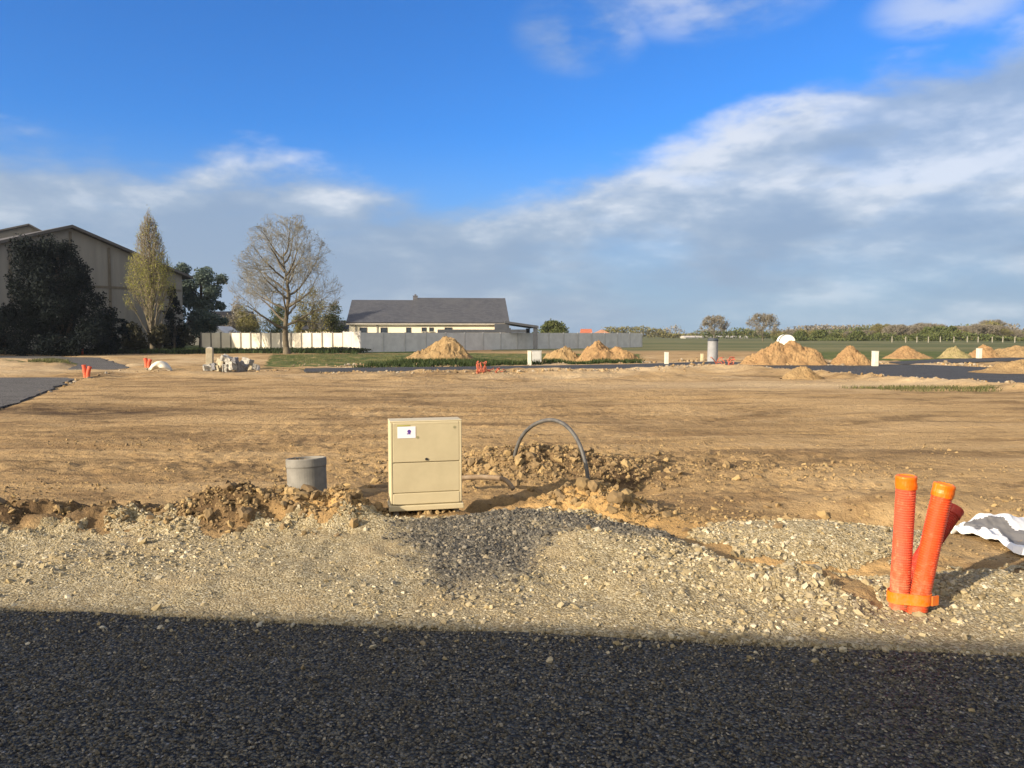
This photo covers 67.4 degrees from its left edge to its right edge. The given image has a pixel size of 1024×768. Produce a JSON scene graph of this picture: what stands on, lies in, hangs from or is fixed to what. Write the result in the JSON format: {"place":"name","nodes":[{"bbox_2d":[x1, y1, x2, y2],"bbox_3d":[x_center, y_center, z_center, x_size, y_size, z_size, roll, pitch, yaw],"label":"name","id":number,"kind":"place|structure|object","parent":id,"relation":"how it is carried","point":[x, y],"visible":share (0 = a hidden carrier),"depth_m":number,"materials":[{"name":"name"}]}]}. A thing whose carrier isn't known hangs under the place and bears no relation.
{"place":"outdoors","nodes":[
{"label":"outdoors","id":0,"kind":"place"},
{"bbox_2d":[0,377,73,407],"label":"side road","id":1,"kind":"structure","parent":0,"point":[15,390],"depth_m":23.22,"materials":[{"name":"asphalt"}]},
{"bbox_2d":[0,356,128,369],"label":"side road","id":2,"kind":"structure","parent":0,"point":[98,363],"depth_m":43.32,"materials":[{"name":"asphalt"}]},
{"bbox_2d":[1,347,359,353],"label":"grass","id":3,"kind":"structure","parent":0,"point":[162,350],"depth_m":63.06,"materials":[{"name":"plant"}]},
{"bbox_2d":[270,353,642,364],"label":"grass","id":4,"kind":"structure","parent":0,"point":[337,360],"depth_m":50.77,"materials":[{"name":"plant"}]},
{"bbox_2d":[0,335,1023,608],"bbox_3d":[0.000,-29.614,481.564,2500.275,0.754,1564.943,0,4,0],"label":"ground","id":5,"kind":"structure","parent":0,"point":[762,415],"depth_m":12.70,"materials":[{"name":"soil"}]},
{"bbox_2d":[0,307,15,354],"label":"shrub","id":6,"kind":"object","parent":5,"relation":"on","point":[3,331],"visible":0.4,"depth_m":59.49,"materials":[{"name":"green plant"}]},
{"bbox_2d":[0,224,41,238],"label":"building","id":7,"kind":"structure","parent":5,"relation":"on","point":[19,229],"depth_m":93.52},
{"bbox_2d":[28,357,72,364],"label":"grass","id":8,"kind":"structure","parent":5,"relation":"on","point":[51,360],"depth_m":39.37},
{"bbox_2d":[0,233,119,355],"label":"evergreen tree","id":9,"kind":"object","parent":5,"relation":"on","point":[50,321],"visible":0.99,"depth_m":56.50,"materials":[{"name":"green plant"}]},
{"bbox_2d":[82,365,91,377],"bbox_3d":[-15.961,-0.407,28.846,0.360,0.649,0.163,0,4,0],"label":"conduit stub","id":10,"kind":"object","parent":5,"relation":"on","point":[86,372],"visible":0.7,"depth_m":28.77,"materials":[{"name":"orange plastic"}]},
{"bbox_2d":[0,368,183,409],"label":"road rubble","id":11,"kind":"object","parent":5,"relation":"on","point":[75,380],"visible":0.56,"depth_m":26.91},
{"bbox_2d":[0,225,192,350],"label":"barn","id":12,"kind":"structure","parent":5,"relation":"on","point":[106,260],"depth_m":72.54,"materials":[{"name":"metal"}]},
{"bbox_2d":[93,306,133,353],"bbox_3d":[-32.023,-4.292,61.887,2.985,4.008,2.259,0,4,0],"label":"shrub","id":13,"kind":"object","parent":5,"relation":"on","point":[123,329],"visible":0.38,"depth_m":61.76,"materials":[{"name":"green plant"}]},
{"bbox_2d":[118,321,148,350],"bbox_3d":[-31.952,-3.915,64.853,1.810,2.861,2.627,2,4,30],"label":"shrub","id":14,"kind":"object","parent":5,"relation":"on","point":[138,340],"visible":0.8,"depth_m":64.59,"materials":[{"name":"green plant"}]},
{"bbox_2d":[143,358,151,367],"bbox_3d":[-17.084,-0.937,36.049,0.388,0.592,0.182,0,4,0],"label":"conduit stub","id":15,"kind":"object","parent":5,"relation":"on","point":[147,362],"visible":0.77,"depth_m":35.97,"materials":[{"name":"orange plastic"}]},
{"bbox_2d":[123,207,178,349],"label":"poplar tree","id":16,"kind":"object","parent":5,"relation":"on","point":[149,287],"visible":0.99,"depth_m":68.07,"materials":[{"name":"green plant"}]},
{"bbox_2d":[146,323,173,350],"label":"shrub","id":17,"kind":"object","parent":5,"relation":"on","point":[158,336],"visible":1,"depth_m":65.58,"materials":[{"name":"green plant"}]},
{"bbox_2d":[149,361,171,370],"bbox_3d":[-14.660,-0.729,32.046,0.889,0.492,0.574,0,4,0],"label":"sack","id":18,"kind":"object","parent":5,"relation":"on","point":[160,365],"visible":0.98,"depth_m":31.87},
{"bbox_2d":[162,286,185,348],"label":"conifer tree","id":19,"kind":"object","parent":5,"relation":"on","point":[174,337],"visible":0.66,"depth_m":75.13,"materials":[{"name":"green plant"}]},
{"bbox_2d":[175,324,196,347],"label":"shrub","id":20,"kind":"object","parent":5,"relation":"on","point":[189,337],"visible":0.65,"depth_m":76.41,"materials":[{"name":"green plant"}]},
{"bbox_2d":[0,346,373,354],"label":"undergrowth","id":21,"kind":"object","parent":5,"relation":"on","point":[121,351],"visible":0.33,"depth_m":64.67,"materials":[{"name":"green plant"}]},
{"bbox_2d":[172,262,228,347],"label":"pine tree","id":22,"kind":"object","parent":5,"relation":"on","point":[201,317],"visible":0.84,"depth_m":84.56,"materials":[{"name":"green plant"}]},
{"bbox_2d":[203,364,211,370],"bbox_3d":[-12.829,-0.666,32.347,0.363,0.350,0.297,-9,20,-23],"label":"concrete block","id":23,"kind":"object","parent":5,"relation":"on","point":[206,367],"depth_m":32.26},
{"bbox_2d":[206,347,213,364],"bbox_3d":[-13.082,-1.003,33.239,0.280,1.201,0.280,1,5,-12],"label":"concrete post","id":24,"kind":"object","parent":5,"relation":"on","point":[209,355],"visible":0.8,"depth_m":33.09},
{"bbox_2d":[214,365,221,370],"bbox_3d":[-12.653,-0.662,33.030,0.304,0.331,0.230,-14,1,21],"label":"concrete block","id":25,"kind":"object","parent":5,"relation":"on","point":[217,368],"depth_m":32.94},
{"bbox_2d":[216,358,224,367],"bbox_3d":[-12.525,-0.904,33.065,0.399,0.384,0.287,22,4,20],"label":"concrete block","id":26,"kind":"object","parent":25,"relation":"on","point":[219,362],"depth_m":32.97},
{"bbox_2d":[219,354,232,361],"bbox_3d":[-12.217,-1.077,32.837,0.444,0.281,0.400,24,13,-5],"label":"concrete block","id":27,"kind":"object","parent":26,"relation":"on","point":[225,358],"depth_m":32.69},
{"bbox_2d":[205,326,236,332],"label":"outbuilding","id":28,"kind":"structure","parent":5,"relation":"on","point":[224,329],"depth_m":96.41,"materials":[{"name":"white paint"}]},
{"bbox_2d":[186,306,258,344],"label":"cottage","id":29,"kind":"structure","parent":5,"relation":"on","point":[221,313],"depth_m":113.64,"materials":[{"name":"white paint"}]},
{"bbox_2d":[225,361,236,370],"bbox_3d":[-11.790,-0.734,32.245,0.410,0.412,0.358,-9,-8,24],"label":"concrete block","id":30,"kind":"object","parent":5,"relation":"on","point":[231,366],"depth_m":32.13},
{"bbox_2d":[220,296,246,331],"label":"shrub","id":31,"kind":"object","parent":5,"relation":"on","point":[231,323],"visible":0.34,"depth_m":103.04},
{"bbox_2d":[234,360,244,371],"bbox_3d":[-11.543,-0.738,32.480,0.386,0.527,0.270,-7,18,-37],"label":"concrete block","id":32,"kind":"object","parent":5,"relation":"on","point":[240,366],"depth_m":32.43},
{"bbox_2d":[230,303,269,332],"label":"shrub","id":33,"kind":"object","parent":5,"relation":"on","point":[247,326],"visible":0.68,"depth_m":96.12,"materials":[{"name":"green plant"}]},
{"bbox_2d":[200,332,342,348],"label":"garden wall","id":34,"kind":"structure","parent":5,"relation":"on","point":[261,340],"depth_m":75.96,"materials":[{"name":"concrete"}]},
{"bbox_2d":[265,303,289,332],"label":"shrub","id":35,"kind":"object","parent":5,"relation":"on","point":[277,321],"visible":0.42,"depth_m":97.90,"materials":[{"name":"green plant"}]},
{"bbox_2d":[228,213,343,353],"bbox_3d":[-17.952,-7.900,61.219,8.981,11.803,9.069,0,4,0],"label":"bare tree","id":36,"kind":"object","parent":5,"relation":"on","point":[291,271],"visible":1,"depth_m":60.81,"materials":[{"name":"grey plant"}]},
{"bbox_2d":[289,312,309,332],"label":"shrub","id":37,"kind":"object","parent":5,"relation":"on","point":[299,325],"visible":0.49,"depth_m":104.65,"materials":[{"name":"green plant"}]},
{"bbox_2d":[285,456,326,490],"bbox_3d":[-1.994,1.019,7.482,0.386,0.600,0.386,-2,0,0],"label":"concrete pipe","id":38,"kind":"object","parent":5,"relation":"on","point":[308,470],"visible":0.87,"depth_m":7.33,"materials":[{"name":"concrete"}]},
{"bbox_2d":[295,285,333,332],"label":"shrub","id":39,"kind":"object","parent":5,"relation":"on","point":[309,324],"visible":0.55,"depth_m":99.73,"materials":[{"name":"green plant"}]},
{"bbox_2d":[302,320,348,332],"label":"outbuilding","id":40,"kind":"structure","parent":5,"relation":"on","point":[346,329],"depth_m":103.91,"materials":[{"name":"tile"}]},
{"bbox_2d":[321,301,346,332],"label":"shrub","id":41,"kind":"object","parent":5,"relation":"on","point":[335,320],"visible":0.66,"depth_m":101.47,"materials":[{"name":"green plant"}]},
{"bbox_2d":[343,331,360,347],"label":"concrete wall","id":42,"kind":"structure","parent":5,"relation":"on","point":[351,339],"depth_m":70.54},
{"bbox_2d":[387,417,463,515],"bbox_3d":[-0.767,0.864,6.788,0.655,1.113,0.255,-1,4,-13],"label":"utility cabinet","id":43,"kind":"object","parent":5,"relation":"on","point":[424,463],"visible":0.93,"depth_m":6.67,"materials":[{"name":"beige plastic"}]},
{"bbox_2d":[406,336,472,359],"bbox_3d":[-4.676,-2.210,48.517,5.584,1.649,4.467,0,4,0],"label":"soil mound","id":44,"kind":"object","parent":5,"relation":"on","point":[446,347],"visible":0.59,"depth_m":47.54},
{"bbox_2d":[346,294,538,348],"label":"house","id":45,"kind":"structure","parent":5,"relation":"on","point":[416,314],"depth_m":81.55,"materials":[{"name":"stone"}]},
{"bbox_2d":[476,361,486,373],"bbox_3d":[-1.277,-0.673,31.890,0.465,0.546,1.170,0,4,0],"label":"orange netting","id":46,"kind":"object","parent":5,"relation":"on","point":[479,369],"visible":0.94,"depth_m":31.82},
{"bbox_2d":[462,475,514,490],"bbox_3d":[-0.280,0.975,7.638,0.658,0.136,0.098,1,4,15],"label":"pipe","id":47,"kind":"object","parent":5,"relation":"on","point":[492,477],"visible":0.88,"depth_m":7.63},
{"bbox_2d":[5,441,990,536],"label":"earth lumps","id":48,"kind":"object","parent":5,"relation":"on","point":[611,509],"visible":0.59,"depth_m":6.70,"materials":[{"name":"soil"}]},
{"bbox_2d":[0,442,995,531],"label":"earth clods","id":49,"kind":"object","parent":5,"relation":"on","point":[583,483],"visible":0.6,"depth_m":6.67,"materials":[{"name":"soil"}]},
{"bbox_2d":[352,357,644,367],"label":"grass","id":50,"kind":"structure","parent":5,"relation":"on","point":[428,362],"depth_m":39.84,"materials":[{"name":"plant"}]},
{"bbox_2d":[359,332,641,351],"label":"concrete wall","id":51,"kind":"structure","parent":5,"relation":"on","point":[393,342],"depth_m":78.67,"materials":[{"name":"concrete"}]},
{"bbox_2d":[0,441,1010,537],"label":"earth crumbs","id":52,"kind":"object","parent":5,"relation":"on","point":[229,523],"visible":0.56,"depth_m":6.72,"materials":[{"name":"soil"}]},
{"bbox_2d":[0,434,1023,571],"bbox_3d":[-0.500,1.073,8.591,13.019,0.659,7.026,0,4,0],"label":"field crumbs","id":53,"kind":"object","parent":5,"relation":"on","point":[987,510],"visible":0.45,"depth_m":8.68,"materials":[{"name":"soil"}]},
{"bbox_2d":[532,351,541,361],"bbox_3d":[1.335,-1.405,41.354,0.536,0.781,0.385,0,4,0],"label":"meter box","id":54,"kind":"object","parent":5,"relation":"on","point":[537,355],"visible":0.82,"depth_m":41.16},
{"bbox_2d":[533,352,540,359],"bbox_3d":[1.335,-1.506,41.164,0.407,0.390,0.016,0,4,0],"label":"door","id":55,"kind":"structure","parent":54,"relation":"in","point":[536,355],"depth_m":41.16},
{"bbox_2d":[513,418,589,479],"bbox_3d":[0.409,0.791,8.212,0.101,0.862,1.307,-3,5,-38],"label":"cable conduit","id":56,"kind":"object","parent":5,"relation":"on","point":[566,426],"visible":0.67,"depth_m":8.06,"materials":[{"name":"plastic"}]},
{"bbox_2d":[538,318,568,332],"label":"round tree","id":57,"kind":"object","parent":5,"relation":"on","point":[551,326],"visible":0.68,"depth_m":133.57,"materials":[{"name":"green plant"}]},
{"bbox_2d":[543,345,578,361],"bbox_3d":[3.204,-1.804,46.569,2.928,1.074,2.635,0,4,0],"label":"soil mound","id":58,"kind":"object","parent":5,"relation":"on","point":[565,352],"visible":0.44,"depth_m":46.01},
{"bbox_2d":[576,340,638,361],"bbox_3d":[5.423,-1.911,45.593,4.483,1.446,3.138,0,4,0],"label":"soil mound","id":59,"kind":"object","parent":5,"relation":"on","point":[597,349],"visible":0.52,"depth_m":44.94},
{"bbox_2d":[256,362,1015,383],"bbox_3d":[4.008,-0.603,32.285,28.499,0.522,12.283,1,4,21],"label":"road rubble","id":60,"kind":"object","parent":5,"relation":"on","point":[518,371],"visible":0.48,"depth_m":32.18,"materials":[{"name":"soil"}]},
{"bbox_2d":[291,357,992,367],"bbox_3d":[6.603,-1.202,42.972,35.997,0.431,15.600,0,4,0],"label":"road rubble","id":61,"kind":"object","parent":5,"relation":"on","point":[946,362],"visible":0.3,"depth_m":39.98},
{"bbox_2d":[664,352,668,363],"bbox_3d":[8.316,-1.322,41.333,0.206,0.790,0.331,0,4,0],"label":"meter box","id":62,"kind":"object","parent":5,"relation":"on","point":[666,357],"visible":0.9,"depth_m":41.17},
{"bbox_2d":[603,325,768,337],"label":"hedge","id":63,"kind":"object","parent":5,"relation":"on","point":[662,333],"visible":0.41,"depth_m":328.39,"materials":[{"name":"green plant"}]},
{"bbox_2d":[707,338,717,361],"bbox_3d":[11.889,-1.978,45.493,0.640,1.460,0.640,0,4,0],"label":"concrete shaft","id":64,"kind":"object","parent":5,"relation":"on","point":[712,351],"visible":0.93,"depth_m":45.24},
{"bbox_2d":[699,315,729,337],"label":"bare tree","id":65,"kind":"object","parent":5,"relation":"on","point":[720,321],"visible":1,"depth_m":188.30,"materials":[{"name":"brown plant"}]},
{"bbox_2d":[681,336,747,337],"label":"farm building","id":66,"kind":"structure","parent":5,"relation":"on","point":[707,337],"depth_m":299.60,"materials":[{"name":"white paint"}]},
{"bbox_2d":[710,357,735,364],"bbox_3d":[10.205,-1.033,36.828,1.361,0.544,0.718,-3,5,-36],"label":"orange netting","id":67,"kind":"object","parent":5,"relation":"on","point":[729,362],"visible":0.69,"depth_m":36.74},
{"bbox_2d":[612,324,848,334],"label":"woodland","id":68,"kind":"object","parent":5,"relation":"on","point":[675,330],"visible":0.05,"depth_m":697.62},
{"bbox_2d":[745,313,779,340],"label":"bare tree","id":69,"kind":"object","parent":5,"relation":"on","point":[763,321],"visible":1,"depth_m":173.23,"materials":[{"name":"brown plant"}]},
{"bbox_2d":[740,340,827,364],"bbox_3d":[14.457,-1.622,40.735,4.786,1.386,3.590,0,4,0],"label":"soil mound","id":70,"kind":"object","parent":5,"relation":"on","point":[790,352],"visible":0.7,"depth_m":39.95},
{"bbox_2d":[777,334,795,344],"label":"polytunnel","id":71,"kind":"structure","parent":5,"relation":"on","point":[784,339],"depth_m":117.80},
{"bbox_2d":[779,366,822,379],"bbox_3d":[10.608,-0.336,28.037,1.577,0.652,1.419,0,4,0],"label":"soil mound","id":72,"kind":"object","parent":5,"relation":"on","point":[803,372],"visible":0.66,"depth_m":27.71,"materials":[{"name":"soil"}]},
{"bbox_2d":[792,331,809,340],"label":"wood tree","id":73,"kind":"object","parent":5,"relation":"on","point":[801,333],"visible":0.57,"depth_m":190.41,"materials":[{"name":"green plant"}]},
{"bbox_2d":[809,329,828,338],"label":"wood tree","id":74,"kind":"object","parent":5,"relation":"on","point":[818,333],"visible":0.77,"depth_m":198.56,"materials":[{"name":"green plant"}]},
{"bbox_2d":[826,332,841,340],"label":"wood tree","id":75,"kind":"object","parent":5,"relation":"on","point":[834,335],"visible":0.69,"depth_m":192.43,"materials":[{"name":"green plant"}]},
{"bbox_2d":[829,345,870,364],"bbox_3d":[17.844,-1.466,40.229,2.890,1.139,2.312,0,4,0],"label":"soil mound","id":76,"kind":"object","parent":5,"relation":"on","point":[849,355],"visible":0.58,"depth_m":39.71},
{"bbox_2d":[848,330,866,340],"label":"wood tree","id":77,"kind":"object","parent":5,"relation":"on","point":[858,334],"visible":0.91,"depth_m":183.94,"materials":[{"name":"green plant"}]},
{"bbox_2d":[693,323,1023,338],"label":"hedge","id":78,"kind":"object","parent":5,"relation":"on","point":[730,335],"visible":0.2,"depth_m":275.83,"materials":[{"name":"green plant"}]},
{"bbox_2d":[871,351,878,365],"bbox_3d":[18.239,-1.204,38.585,0.250,0.910,0.331,0,4,0],"label":"meter box","id":79,"kind":"object","parent":5,"relation":"on","point":[875,359],"visible":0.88,"depth_m":38.44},
{"bbox_2d":[869,323,893,336],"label":"wood tree","id":80,"kind":"object","parent":5,"relation":"on","point":[878,327],"visible":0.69,"depth_m":214.89,"materials":[{"name":"green plant"}]},
{"bbox_2d":[879,324,912,335],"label":"wood tree","id":81,"kind":"object","parent":5,"relation":"on","point":[901,329],"visible":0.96,"depth_m":187.54,"materials":[{"name":"brown plant"}]},
{"bbox_2d":[771,330,1023,340],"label":"hedge","id":82,"kind":"object","parent":5,"relation":"on","point":[911,337],"visible":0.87,"depth_m":179.94,"materials":[{"name":"green plant"}]},
{"bbox_2d":[780,323,1023,337],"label":"woodland","id":83,"kind":"object","parent":5,"relation":"on","point":[823,327],"visible":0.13,"depth_m":298.20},
{"bbox_2d":[882,346,931,358],"bbox_3d":[26.136,-2.043,50.528,3.973,0.974,2.781,0,4,0],"label":"soil mound","id":84,"kind":"object","parent":5,"relation":"on","point":[905,352],"visible":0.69,"depth_m":50.05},
{"bbox_2d":[905,325,930,336],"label":"wood tree","id":85,"kind":"object","parent":5,"relation":"on","point":[913,328],"visible":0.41,"depth_m":195.95,"materials":[{"name":"brown plant"}]},
{"bbox_2d":[907,322,937,334],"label":"wood tree","id":86,"kind":"object","parent":5,"relation":"on","point":[926,324],"visible":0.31,"depth_m":210.67,"materials":[{"name":"brown plant"}]},
{"bbox_2d":[917,326,945,340],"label":"tree","id":87,"kind":"object","parent":5,"relation":"on","point":[928,329],"visible":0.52,"depth_m":187.34,"materials":[{"name":"green plant"}]},
{"bbox_2d":[939,325,960,339],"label":"wood tree","id":88,"kind":"object","parent":5,"relation":"on","point":[949,328],"visible":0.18,"depth_m":201.27,"materials":[{"name":"green plant"}]},
{"bbox_2d":[937,346,971,357],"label":"soil mound","id":89,"kind":"object","parent":5,"relation":"on","point":[954,352],"visible":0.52,"depth_m":51.32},
{"bbox_2d":[976,348,982,357],"bbox_3d":[31.026,-1.963,51.018,0.254,0.816,0.331,0,4,0],"label":"meter box","id":90,"kind":"object","parent":5,"relation":"on","point":[978,352],"visible":0.87,"depth_m":50.88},
{"bbox_2d":[966,323,1001,340],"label":"wood tree","id":91,"kind":"object","parent":5,"relation":"on","point":[984,327],"visible":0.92,"depth_m":191.41,"materials":[{"name":"brown plant"}]},
{"bbox_2d":[969,344,1001,357],"bbox_3d":[32.912,-2.233,53.361,2.648,1.051,2.384,0,4,0],"label":"soil mound","id":92,"kind":"object","parent":5,"relation":"on","point":[988,352],"visible":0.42,"depth_m":52.81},
{"bbox_2d":[951,513,1023,554],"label":"plastic sheet","id":93,"kind":"object","parent":5,"relation":"on","point":[1006,530],"visible":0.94,"depth_m":6.08,"materials":[{"name":"plastic"}]},
{"bbox_2d":[975,319,1009,327],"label":"wood tree","id":94,"kind":"object","parent":5,"relation":"on","point":[995,320],"visible":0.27,"depth_m":258.35,"materials":[{"name":"brown plant"}]},
{"bbox_2d":[969,359,1023,373],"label":"soil mound","id":95,"kind":"object","parent":5,"relation":"on","point":[1015,367],"visible":0.62,"depth_m":31.68,"materials":[{"name":"soil"}]},
{"bbox_2d":[991,328,1013,336],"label":"wood tree","id":96,"kind":"object","parent":5,"relation":"on","point":[1004,331],"visible":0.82,"depth_m":190.28,"materials":[{"name":"green plant"}]},
{"bbox_2d":[994,345,1023,357],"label":"soil mound","id":97,"kind":"object","parent":5,"relation":"on","point":[1016,351],"visible":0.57,"depth_m":53.34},
{"bbox_2d":[1001,329,1023,336],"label":"wood tree","id":98,"kind":"object","parent":5,"relation":"on","point":[1015,332],"visible":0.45,"depth_m":200.83,"materials":[{"name":"brown plant"}]},
{"bbox_3d":[-11.341,-0.724,33.285,0.345,0.307,0.236,2,-2,21],"label":"concrete block","id":99,"kind":"object","parent":5,"relation":"on","visible":0},
{"bbox_2d":[242,357,253,365],"bbox_3d":[-11.419,-0.971,33.144,0.452,0.296,0.374,16,-6,16],"label":"concrete block","id":100,"kind":"object","parent":99,"relation":"on","point":[247,361],"depth_m":33.02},
{"bbox_2d":[0,608,1023,767],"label":"road","id":101,"kind":"structure","parent":0,"point":[515,731],"depth_m":3.31,"materials":[{"name":"asphalt"}]},
{"bbox_2d":[0,607,1020,711],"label":"stray gravel","id":102,"kind":"structure","parent":101,"relation":"on","point":[842,649],"depth_m":3.98,"materials":[{"name":"gravel"}]},
{"bbox_2d":[0,498,1023,656],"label":"gravel path","id":103,"kind":"structure","parent":0,"point":[976,642],"depth_m":4.80,"materials":[{"name":"gravel"}]},
{"bbox_2d":[249,506,702,610],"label":"tar gravel","id":104,"kind":"structure","parent":103,"relation":"on","point":[437,538],"depth_m":5.69,"materials":[{"name":"gravel"}]},
{"bbox_2d":[889,474,917,611],"bbox_3d":[2.280,0.985,4.488,0.128,0.912,0.120,0,5,1],"label":"corrugated conduit","id":105,"kind":"object","parent":103,"relation":"on","point":[906,486],"visible":0.88,"depth_m":4.44,"materials":[{"name":"orange plastic"}]},
{"bbox_2d":[907,481,955,613],"bbox_3d":[2.405,1.005,4.439,0.122,0.884,0.130,11,6,13],"label":"corrugated conduit","id":106,"kind":"object","parent":103,"relation":"on","point":[935,523],"visible":0.86,"depth_m":4.39,"materials":[{"name":"orange plastic"}]},
{"bbox_2d":[886,587,938,606],"bbox_3d":[2.333,1.242,4.476,0.270,0.077,0.140,2,4,31],"label":"tape band","id":107,"kind":"object","parent":106,"relation":"attached to","point":[911,600],"visible":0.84,"depth_m":4.42,"materials":[{"name":"plastic"}]},
{"bbox_2d":[910,503,963,587],"bbox_3d":[2.551,1.105,4.795,0.877,0.115,0.122,-47,20,-15],"label":"corrugated conduit","id":108,"kind":"object","parent":103,"relation":"on","point":[956,513],"visible":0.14,"depth_m":4.84,"materials":[{"name":"orange plastic"}]},
{"bbox_2d":[0,0,1023,334],"label":"sky","id":109,"kind":"structure","parent":0,"point":[595,165],"materials":[{"name":"blue"}]},
{"bbox_2d":[304,361,1023,382],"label":"road","id":110,"kind":"structure","parent":0,"point":[943,371],"depth_m":34.80,"materials":[{"name":"asphalt"}]},
{"bbox_2d":[839,384,1002,392],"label":"grass","id":111,"kind":"structure","parent":0,"point":[929,388],"depth_m":21.63,"materials":[{"name":"plant"}]},
{"bbox_2d":[889,357,1023,364],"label":"road","id":112,"kind":"structure","parent":0,"point":[968,360],"depth_m":46.62,"materials":[{"name":"asphalt"}]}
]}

